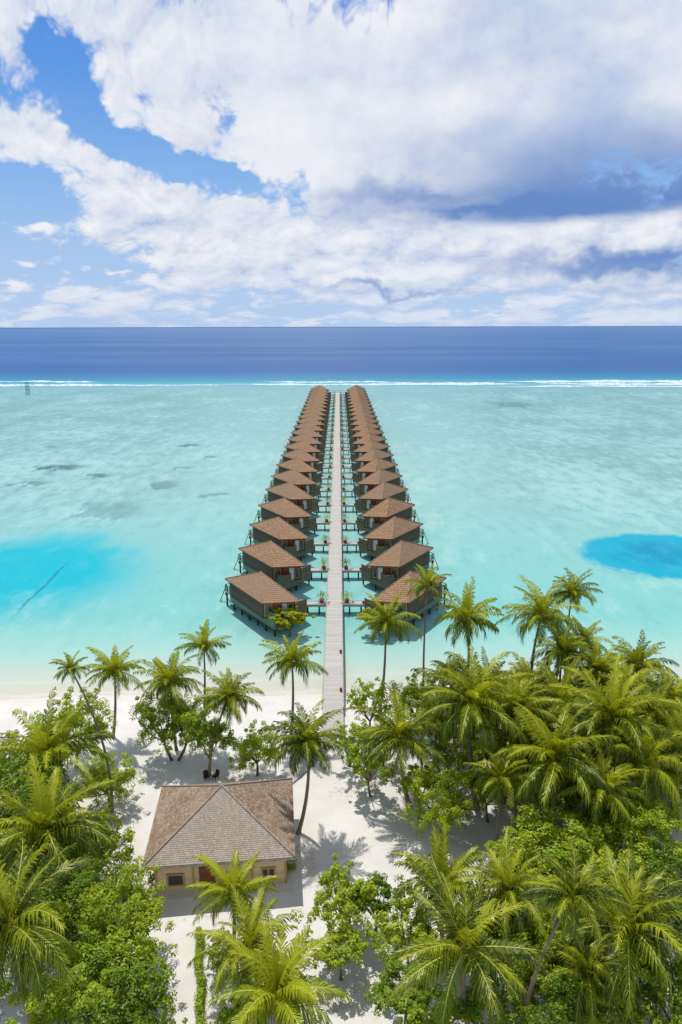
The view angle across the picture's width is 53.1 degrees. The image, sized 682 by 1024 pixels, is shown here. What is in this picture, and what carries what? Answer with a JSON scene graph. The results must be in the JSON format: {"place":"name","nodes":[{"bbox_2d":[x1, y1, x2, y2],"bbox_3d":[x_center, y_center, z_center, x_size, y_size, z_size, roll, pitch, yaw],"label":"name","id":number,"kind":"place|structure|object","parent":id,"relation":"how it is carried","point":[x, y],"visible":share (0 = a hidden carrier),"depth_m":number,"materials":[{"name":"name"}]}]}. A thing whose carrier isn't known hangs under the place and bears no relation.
{"place":"outdoors","nodes":[
{"label":"outdoors","id":0,"kind":"place"},
{"bbox_2d":[0,0,681,327],"bbox_3d":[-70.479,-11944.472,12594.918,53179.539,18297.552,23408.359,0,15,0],"label":"sky","id":1,"kind":"structure","parent":0,"point":[293,163],"depth_m":23231.85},
{"bbox_2d":[0,326,681,699],"bbox_3d":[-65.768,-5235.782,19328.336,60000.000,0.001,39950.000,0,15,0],"label":"water","id":2,"kind":"structure","parent":0,"point":[128,510],"depth_m":173.03,"materials":[{"name":"liquid"}]},
{"bbox_2d":[220,571,306,636],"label":"overwater villa","id":3,"kind":"object","parent":2,"relation":"in","point":[260,596],"visible":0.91,"depth_m":89.13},
{"bbox_2d":[268,606,315,636],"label":"terrace shrub","id":4,"kind":"object","parent":3,"relation":"on","point":[295,616],"visible":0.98,"depth_m":86.38,"materials":[{"name":"green plant"}]},
{"bbox_2d":[234,540,310,590],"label":"overwater villa","id":5,"kind":"object","parent":2,"relation":"in","point":[280,566],"visible":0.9,"depth_m":101.74,"materials":[{"name":"brown"}]},
{"bbox_2d":[244,517,313,560],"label":"overwater villa","id":6,"kind":"object","parent":2,"relation":"in","point":[284,535],"visible":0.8,"depth_m":114.76,"materials":[{"name":"brown"}]},
{"bbox_2d":[254,498,315,533],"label":"overwater villa","id":7,"kind":"object","parent":2,"relation":"in","point":[291,513],"visible":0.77,"depth_m":127.68,"materials":[{"name":"brown"}]},
{"bbox_2d":[262,482,317,514],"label":"overwater villa","id":8,"kind":"object","parent":2,"relation":"in","point":[295,495],"visible":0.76,"depth_m":140.76,"materials":[{"name":"brown"}]},
{"bbox_2d":[267,469,319,498],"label":"overwater villa","id":9,"kind":"object","parent":2,"relation":"in","point":[299,480],"visible":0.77,"depth_m":153.70,"materials":[{"name":"brown"}]},
{"bbox_2d":[272,458,321,485],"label":"overwater villa","id":10,"kind":"object","parent":2,"relation":"in","point":[303,468],"visible":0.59,"depth_m":166.74,"materials":[{"name":"brown"}]},
{"bbox_2d":[277,448,322,474],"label":"overwater villa","id":11,"kind":"object","parent":2,"relation":"in","point":[306,457],"visible":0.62,"depth_m":179.87,"materials":[{"name":"brown"}]},
{"bbox_2d":[321,390,343,735],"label":"pier","id":12,"kind":"structure","parent":2,"relation":"in","point":[332,694],"depth_m":92.25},
{"bbox_2d":[351,448,397,474],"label":"overwater villa","id":13,"kind":"object","parent":2,"relation":"in","point":[368,457],"visible":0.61,"depth_m":179.97,"materials":[{"name":"brown"}]},
{"bbox_2d":[353,458,401,485],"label":"overwater villa","id":14,"kind":"object","parent":2,"relation":"in","point":[370,468],"visible":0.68,"depth_m":166.74,"materials":[{"name":"brown"}]},
{"bbox_2d":[354,469,406,498],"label":"overwater villa","id":15,"kind":"object","parent":2,"relation":"in","point":[373,480],"visible":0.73,"depth_m":153.87,"materials":[{"name":"brown"}]},
{"bbox_2d":[355,482,411,514],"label":"overwater villa","id":16,"kind":"object","parent":2,"relation":"in","point":[378,494],"visible":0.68,"depth_m":140.87,"materials":[{"name":"brown"}]},
{"bbox_2d":[357,497,419,533],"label":"overwater villa","id":17,"kind":"object","parent":2,"relation":"in","point":[381,513],"visible":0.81,"depth_m":127.77,"materials":[{"name":"brown"}]},
{"bbox_2d":[359,516,428,560],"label":"overwater villa","id":18,"kind":"object","parent":2,"relation":"in","point":[387,535],"visible":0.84,"depth_m":114.79,"materials":[{"name":"brown"}]},
{"bbox_2d":[361,540,438,589],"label":"overwater villa","id":19,"kind":"object","parent":2,"relation":"in","point":[392,564],"visible":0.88,"depth_m":101.70,"materials":[{"name":"brown"}]},
{"bbox_2d":[364,571,451,626],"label":"overwater villa","id":20,"kind":"object","parent":2,"relation":"in","point":[413,604],"visible":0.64,"depth_m":88.87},
{"bbox_2d":[0,688,681,1023],"bbox_3d":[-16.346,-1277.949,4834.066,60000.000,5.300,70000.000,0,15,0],"label":"ground","id":21,"kind":"structure","parent":0,"point":[346,818],"depth_m":52.52,"materials":[{"name":"sand"}]},
{"bbox_2d":[0,752,81,848],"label":"leafy tree","id":22,"kind":"object","parent":21,"relation":"on","point":[22,789],"visible":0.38,"depth_m":46.74,"materials":[{"name":"green plant"}]},
{"bbox_2d":[0,873,85,996],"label":"leafy tree","id":23,"kind":"object","parent":21,"relation":"on","point":[69,930],"visible":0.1,"depth_m":39.05,"materials":[{"name":"green plant"}]},
{"bbox_2d":[0,837,99,1021],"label":"palm tree","id":24,"kind":"object","parent":21,"relation":"on","point":[15,936],"visible":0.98,"depth_m":34.98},
{"bbox_2d":[0,687,115,810],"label":"palm tree","id":25,"kind":"object","parent":21,"relation":"on","point":[50,746],"visible":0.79,"depth_m":50.55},
{"bbox_2d":[0,754,121,905],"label":"palm tree","id":26,"kind":"object","parent":21,"relation":"on","point":[43,819],"visible":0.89,"depth_m":43.58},
{"bbox_2d":[4,959,123,1023],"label":"leafy tree","id":27,"kind":"object","parent":21,"relation":"on","point":[52,1010],"visible":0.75,"depth_m":34.12,"materials":[{"name":"green plant"}]},
{"bbox_2d":[31,685,117,767],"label":"leafy tree","id":28,"kind":"object","parent":21,"relation":"on","point":[77,724],"visible":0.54,"depth_m":58.65,"materials":[{"name":"green plant"}]},
{"bbox_2d":[32,844,120,939],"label":"leafy tree","id":29,"kind":"object","parent":21,"relation":"on","point":[87,878],"visible":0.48,"depth_m":41.52,"materials":[{"name":"green plant"}]},
{"bbox_2d":[50,650,113,812],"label":"palm tree","id":30,"kind":"object","parent":21,"relation":"on","point":[71,668],"visible":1,"depth_m":51.54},
{"bbox_2d":[23,887,153,1022],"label":"leafy tree","id":31,"kind":"object","parent":21,"relation":"on","point":[94,940],"visible":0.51,"depth_m":38.06,"materials":[{"name":"green plant"}]},
{"bbox_2d":[73,809,135,878],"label":"leafy tree","id":32,"kind":"object","parent":21,"relation":"on","point":[116,838],"visible":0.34,"depth_m":46.59,"materials":[{"name":"green plant"}]},
{"bbox_2d":[71,747,145,813],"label":"leafy tree","id":33,"kind":"object","parent":21,"relation":"on","point":[99,771],"visible":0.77,"depth_m":54.04,"materials":[{"name":"green plant"}]},
{"bbox_2d":[52,943,176,1023],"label":"leafy tree","id":34,"kind":"object","parent":21,"relation":"on","point":[136,976],"visible":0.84,"depth_m":34.53,"materials":[{"name":"green plant"}]},
{"bbox_2d":[82,645,146,738],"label":"palm tree","id":35,"kind":"object","parent":21,"relation":"on","point":[116,667],"visible":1,"depth_m":62.39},
{"bbox_2d":[90,840,144,886],"bbox_3d":[-15.492,24.320,46.249,3.804,4.113,3.041,-8,17,-27],"label":"shrub","id":36,"kind":"object","parent":21,"relation":"on","point":[126,856],"visible":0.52,"depth_m":45.90,"materials":[{"name":"green plant"}]},
{"bbox_2d":[65,855,175,965],"bbox_3d":[-13.258,24.704,41.036,6.224,6.164,5.640,-5,16,-18],"label":"leafy tree","id":37,"kind":"object","parent":21,"relation":"on","point":[123,891],"visible":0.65,"depth_m":40.94,"materials":[{"name":"green plant"}]},
{"bbox_2d":[105,912,178,991],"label":"leafy tree","id":38,"kind":"object","parent":21,"relation":"on","point":[139,946],"visible":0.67,"depth_m":37.43,"materials":[{"name":"green plant"}]},
{"bbox_2d":[123,991,187,1023],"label":"leafy tree","id":39,"kind":"object","parent":21,"relation":"on","point":[156,1003],"visible":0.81,"depth_m":34.27,"materials":[{"name":"green plant"}]},
{"bbox_2d":[128,686,186,760],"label":"leafy tree","id":40,"kind":"object","parent":21,"relation":"on","point":[147,712],"visible":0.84,"depth_m":59.19,"materials":[{"name":"green plant"}]},
{"bbox_2d":[133,649,205,750],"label":"palm tree","id":41,"kind":"object","parent":21,"relation":"on","point":[167,676],"visible":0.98,"depth_m":60.41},
{"bbox_2d":[157,691,227,760],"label":"leafy tree","id":42,"kind":"object","parent":21,"relation":"on","point":[186,716],"visible":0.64,"depth_m":59.04,"materials":[{"name":"green plant"}]},
{"bbox_2d":[193,927,207,1023],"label":"hedge","id":43,"kind":"object","parent":21,"relation":"on","point":[201,992],"visible":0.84,"depth_m":39.73,"materials":[{"name":"green plant"}]},
{"bbox_2d":[173,619,231,721],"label":"palm tree","id":44,"kind":"object","parent":21,"relation":"on","point":[204,644],"visible":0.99,"depth_m":61.13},
{"bbox_2d":[185,716,233,758],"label":"leafy tree","id":45,"kind":"object","parent":21,"relation":"on","point":[211,734],"visible":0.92,"depth_m":57.25,"materials":[{"name":"green plant"}]},
{"bbox_2d":[142,778,294,902],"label":"beach house","id":46,"kind":"structure","parent":21,"relation":"on","point":[219,823],"depth_m":47.08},
{"bbox_2d":[193,667,263,775],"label":"palm tree","id":47,"kind":"object","parent":21,"relation":"on","point":[228,696],"visible":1,"depth_m":56.58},
{"bbox_2d":[184,849,278,977],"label":"palm tree","id":48,"kind":"object","parent":21,"relation":"on","point":[223,894],"visible":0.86,"depth_m":38.82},
{"bbox_2d":[185,880,298,1007],"bbox_3d":[-4.603,24.613,36.475,6.125,8.814,6.047,-10,18,-32],"label":"palm tree","id":49,"kind":"object","parent":21,"relation":"on","point":[251,923],"visible":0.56,"depth_m":35.98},
{"bbox_2d":[227,719,283,775],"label":"leafy tree","id":50,"kind":"object","parent":21,"relation":"on","point":[252,740],"visible":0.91,"depth_m":57.58,"materials":[{"name":"green plant"}]},
{"bbox_2d":[207,918,352,1023],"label":"palm tree","id":51,"kind":"object","parent":21,"relation":"on","point":[281,995],"visible":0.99,"depth_m":33.30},
{"bbox_2d":[259,629,328,733],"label":"palm tree","id":52,"kind":"object","parent":21,"relation":"on","point":[293,658],"visible":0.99,"depth_m":61.37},
{"bbox_2d":[257,699,352,834],"bbox_3d":[-2.674,19.585,50.904,7.246,11.041,7.183,0,15,0],"label":"palm tree","id":53,"kind":"object","parent":21,"relation":"on","point":[308,740],"visible":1,"depth_m":49.70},
{"bbox_2d":[290,853,378,940],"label":"leafy tree","id":54,"kind":"object","parent":21,"relation":"on","point":[349,907],"visible":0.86,"depth_m":41.54,"materials":[{"name":"green plant"}]},
{"bbox_2d":[301,921,370,980],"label":"leafy tree","id":55,"kind":"object","parent":21,"relation":"on","point":[357,944],"visible":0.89,"depth_m":39.41,"materials":[{"name":"green plant"}]},
{"bbox_2d":[331,716,381,766],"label":"leafy tree","id":56,"kind":"object","parent":21,"relation":"on","point":[353,736],"visible":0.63,"depth_m":59.15,"materials":[{"name":"green plant"}]},
{"bbox_2d":[346,677,391,725],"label":"leafy tree","id":57,"kind":"object","parent":21,"relation":"on","point":[359,701],"visible":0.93,"depth_m":63.29,"materials":[{"name":"green plant"}]},
{"bbox_2d":[341,741,396,796],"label":"leafy tree","id":58,"kind":"object","parent":21,"relation":"on","point":[359,770],"visible":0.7,"depth_m":54.66,"materials":[{"name":"green plant"}]},
{"bbox_2d":[344,870,416,936],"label":"leafy tree","id":59,"kind":"object","parent":21,"relation":"on","point":[377,903],"visible":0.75,"depth_m":42.33,"materials":[{"name":"green plant"}]},
{"bbox_2d":[354,592,422,720],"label":"palm tree","id":60,"kind":"object","parent":21,"relation":"on","point":[385,619],"visible":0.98,"depth_m":64.19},
{"bbox_2d":[359,889,441,968],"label":"leafy tree","id":61,"kind":"object","parent":21,"relation":"on","point":[388,931],"visible":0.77,"depth_m":39.55,"materials":[{"name":"green plant"}]},
{"bbox_2d":[345,683,465,807],"bbox_3d":[4.670,19.015,53.651,8.233,10.747,8.367,-14,21,-42],"label":"palm tree","id":62,"kind":"object","parent":21,"relation":"on","point":[398,733],"visible":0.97,"depth_m":52.95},
{"bbox_2d":[364,943,454,1023],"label":"shrub","id":63,"kind":"object","parent":21,"relation":"on","point":[382,993],"visible":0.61,"depth_m":35.89,"materials":[{"name":"green plant"}]},
{"bbox_2d":[386,670,439,726],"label":"leafy tree","id":64,"kind":"object","parent":21,"relation":"on","point":[408,689],"visible":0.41,"depth_m":63.79,"materials":[{"name":"green plant"}]},
{"bbox_2d":[396,760,446,819],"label":"leafy tree","id":65,"kind":"object","parent":21,"relation":"on","point":[409,777],"visible":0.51,"depth_m":53.08,"materials":[{"name":"green plant"}]},
{"bbox_2d":[402,564,451,701],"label":"palm tree","id":66,"kind":"object","parent":21,"relation":"on","point":[427,583],"visible":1,"depth_m":65.97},
{"bbox_2d":[396,971,470,1023],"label":"shrub","id":67,"kind":"object","parent":21,"relation":"on","point":[416,1015],"visible":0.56,"depth_m":34.77,"materials":[{"name":"green plant"}]},
{"bbox_2d":[397,764,480,840],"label":"leafy tree","id":68,"kind":"object","parent":21,"relation":"on","point":[452,810],"visible":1,"depth_m":50.26,"materials":[{"name":"green plant"}]},
{"bbox_2d":[390,818,492,940],"bbox_3d":[5.927,23.094,41.093,6.399,9.086,5.717,9,18,31],"label":"palm tree","id":69,"kind":"object","parent":21,"relation":"on","point":[439,850],"visible":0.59,"depth_m":40.43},
{"bbox_2d":[420,723,483,774],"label":"leafy tree","id":70,"kind":"object","parent":21,"relation":"on","point":[461,759],"visible":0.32,"depth_m":56.80,"materials":[{"name":"green plant"}]},
{"bbox_2d":[433,576,504,667],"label":"palm tree","id":71,"kind":"object","parent":21,"relation":"on","point":[466,609],"visible":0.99,"depth_m":64.30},
{"bbox_2d":[386,853,554,1023],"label":"palm tree","id":72,"kind":"object","parent":21,"relation":"on","point":[462,930],"visible":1,"depth_m":33.58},
{"bbox_2d":[411,645,537,810],"bbox_3d":[10.263,17.616,53.155,9.999,13.378,10.053,0,15,0],"label":"palm tree","id":73,"kind":"object","parent":21,"relation":"on","point":[464,701],"visible":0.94,"depth_m":51.50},
{"bbox_2d":[437,977,530,1023],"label":"shrub","id":74,"kind":"object","parent":21,"relation":"on","point":[474,1008],"visible":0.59,"depth_m":34.87,"materials":[{"name":"green plant"}]},
{"bbox_2d":[460,758,517,822],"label":"leafy tree","id":75,"kind":"object","parent":21,"relation":"on","point":[482,800],"visible":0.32,"depth_m":51.29,"materials":[{"name":"green plant"}]},
{"bbox_2d":[463,741,543,850],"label":"palm tree","id":76,"kind":"object","parent":21,"relation":"on","point":[502,776],"visible":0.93,"depth_m":48.08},
{"bbox_2d":[462,826,549,940],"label":"palm tree","id":77,"kind":"object","parent":21,"relation":"on","point":[505,882],"visible":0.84,"depth_m":38.16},
{"bbox_2d":[465,702,552,826],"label":"palm tree","id":78,"kind":"object","parent":21,"relation":"on","point":[501,742],"visible":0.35,"depth_m":50.85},
{"bbox_2d":[474,665,570,804],"bbox_3d":[13.853,18.312,53.755,7.405,11.753,7.543,-13,20,-39],"label":"palm tree","id":79,"kind":"object","parent":21,"relation":"on","point":[512,690],"visible":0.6,"depth_m":52.32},
{"bbox_2d":[485,896,565,1003],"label":"leafy tree","id":80,"kind":"object","parent":21,"relation":"on","point":[541,938],"visible":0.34,"depth_m":36.88,"materials":[{"name":"green plant"}]},
{"bbox_2d":[498,652,560,705],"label":"palm tree","id":81,"kind":"object","parent":21,"relation":"on","point":[522,667],"visible":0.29,"depth_m":59.63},
{"bbox_2d":[495,575,589,671],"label":"palm tree","id":82,"kind":"object","parent":21,"relation":"on","point":[542,612],"visible":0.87,"depth_m":63.17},
{"bbox_2d":[487,959,603,1023],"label":"shrub","id":83,"kind":"object","parent":21,"relation":"on","point":[558,1011],"visible":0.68,"depth_m":34.69,"materials":[{"name":"green plant"}]},
{"bbox_2d":[499,802,594,889],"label":"leafy tree","id":84,"kind":"object","parent":21,"relation":"on","point":[525,832],"visible":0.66,"depth_m":44.31,"materials":[{"name":"green plant"}]},
{"bbox_2d":[514,768,586,824],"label":"leafy tree","id":85,"kind":"object","parent":21,"relation":"on","point":[536,798],"visible":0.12,"depth_m":50.73,"materials":[{"name":"green plant"}]},
{"bbox_2d":[488,700,620,852],"bbox_3d":[14.896,19.453,48.661,8.792,12.388,9.894,0,15,0],"label":"palm tree","id":86,"kind":"object","parent":21,"relation":"on","point":[566,757],"visible":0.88,"depth_m":47.31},
{"bbox_2d":[517,886,595,968],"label":"leafy tree","id":87,"kind":"object","parent":21,"relation":"on","point":[550,914],"visible":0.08,"depth_m":40.08,"materials":[{"name":"green plant"}]},
{"bbox_2d":[528,624,593,680],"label":"palm tree","id":88,"kind":"object","parent":21,"relation":"on","point":[563,647],"visible":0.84,"depth_m":58.31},
{"bbox_2d":[527,656,597,729],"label":"palm tree","id":89,"kind":"object","parent":21,"relation":"on","point":[567,679],"visible":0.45,"depth_m":55.57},
{"bbox_2d":[550,568,602,672],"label":"palm tree","id":90,"kind":"object","parent":21,"relation":"on","point":[572,586],"visible":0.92,"depth_m":64.58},
{"bbox_2d":[520,842,636,1023],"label":"palm tree","id":91,"kind":"object","parent":21,"relation":"on","point":[573,889],"visible":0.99,"depth_m":33.02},
{"bbox_2d":[559,615,612,664],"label":"palm tree","id":92,"kind":"object","parent":21,"relation":"on","point":[588,632],"visible":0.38,"depth_m":60.96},
{"bbox_2d":[550,773,623,846],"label":"leafy tree","id":93,"kind":"object","parent":21,"relation":"on","point":[577,796],"visible":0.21,"depth_m":48.73,"materials":[{"name":"green plant"}]},
{"bbox_2d":[546,706,632,816],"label":"palm tree","id":94,"kind":"object","parent":21,"relation":"on","point":[583,750],"visible":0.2,"depth_m":50.04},
{"bbox_2d":[540,920,642,1023],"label":"palm tree","id":95,"kind":"object","parent":21,"relation":"on","point":[590,966],"visible":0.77,"depth_m":35.18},
{"bbox_2d":[556,634,630,695],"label":"palm tree","id":96,"kind":"object","parent":21,"relation":"on","point":[598,663],"visible":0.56,"depth_m":57.25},
{"bbox_2d":[541,807,658,894],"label":"leafy tree","id":97,"kind":"object","parent":21,"relation":"on","point":[586,833],"visible":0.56,"depth_m":44.62,"materials":[{"name":"green plant"}]},
{"bbox_2d":[553,747,650,848],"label":"palm tree","id":98,"kind":"object","parent":21,"relation":"on","point":[597,799],"visible":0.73,"depth_m":46.48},
{"bbox_2d":[549,972,664,1023],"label":"shrub","id":99,"kind":"object","parent":21,"relation":"on","point":[636,1016],"visible":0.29,"depth_m":34.44,"materials":[{"name":"green plant"}]},
{"bbox_2d":[548,844,681,1022],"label":"palm tree","id":100,"kind":"object","parent":21,"relation":"on","point":[630,931],"visible":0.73,"depth_m":36.16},
{"bbox_2d":[548,652,681,772],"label":"palm tree","id":101,"kind":"object","parent":21,"relation":"on","point":[607,710],"visible":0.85,"depth_m":50.11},
{"bbox_2d":[572,775,668,849],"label":"leafy tree","id":102,"kind":"object","parent":21,"relation":"on","point":[642,831],"visible":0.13,"depth_m":47.20,"materials":[{"name":"green plant"}]},
{"bbox_2d":[586,657,670,783],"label":"palm tree","id":103,"kind":"object","parent":21,"relation":"on","point":[626,668],"visible":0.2,"depth_m":55.74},
{"bbox_2d":[585,714,681,843],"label":"palm tree","id":104,"kind":"object","parent":21,"relation":"on","point":[644,778],"visible":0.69,"depth_m":48.04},
{"bbox_2d":[602,629,679,684],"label":"palm tree","id":105,"kind":"object","parent":21,"relation":"on","point":[638,655],"visible":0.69,"depth_m":60.02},
{"bbox_2d":[611,787,681,882],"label":"leafy tree","id":106,"kind":"object","parent":21,"relation":"on","point":[646,816],"visible":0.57,"depth_m":45.57,"materials":[{"name":"green plant"}]},
{"bbox_2d":[616,836,681,942],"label":"leafy tree","id":107,"kind":"object","parent":21,"relation":"on","point":[659,865],"visible":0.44,"depth_m":42.05,"materials":[{"name":"green plant"}]},
{"bbox_2d":[620,926,681,1023],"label":"leafy tree","id":108,"kind":"object","parent":21,"relation":"on","point":[653,994],"visible":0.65,"depth_m":35.16,"materials":[{"name":"green plant"}]},
{"bbox_2d":[623,671,681,797],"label":"palm tree","id":109,"kind":"object","parent":21,"relation":"on","point":[653,716],"visible":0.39,"depth_m":52.76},
{"bbox_2d":[635,747,681,817],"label":"leafy tree","id":110,"kind":"object","parent":21,"relation":"on","point":[672,773],"visible":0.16,"depth_m":52.46,"materials":[{"name":"green plant"}]},
{"bbox_2d":[643,661,681,763],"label":"palm tree","id":111,"kind":"object","parent":21,"relation":"on","point":[676,694],"visible":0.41,"depth_m":55.66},
{"bbox_2d":[647,699,681,825],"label":"palm tree","id":112,"kind":"object","parent":21,"relation":"on","point":[672,725],"visible":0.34,"depth_m":50.95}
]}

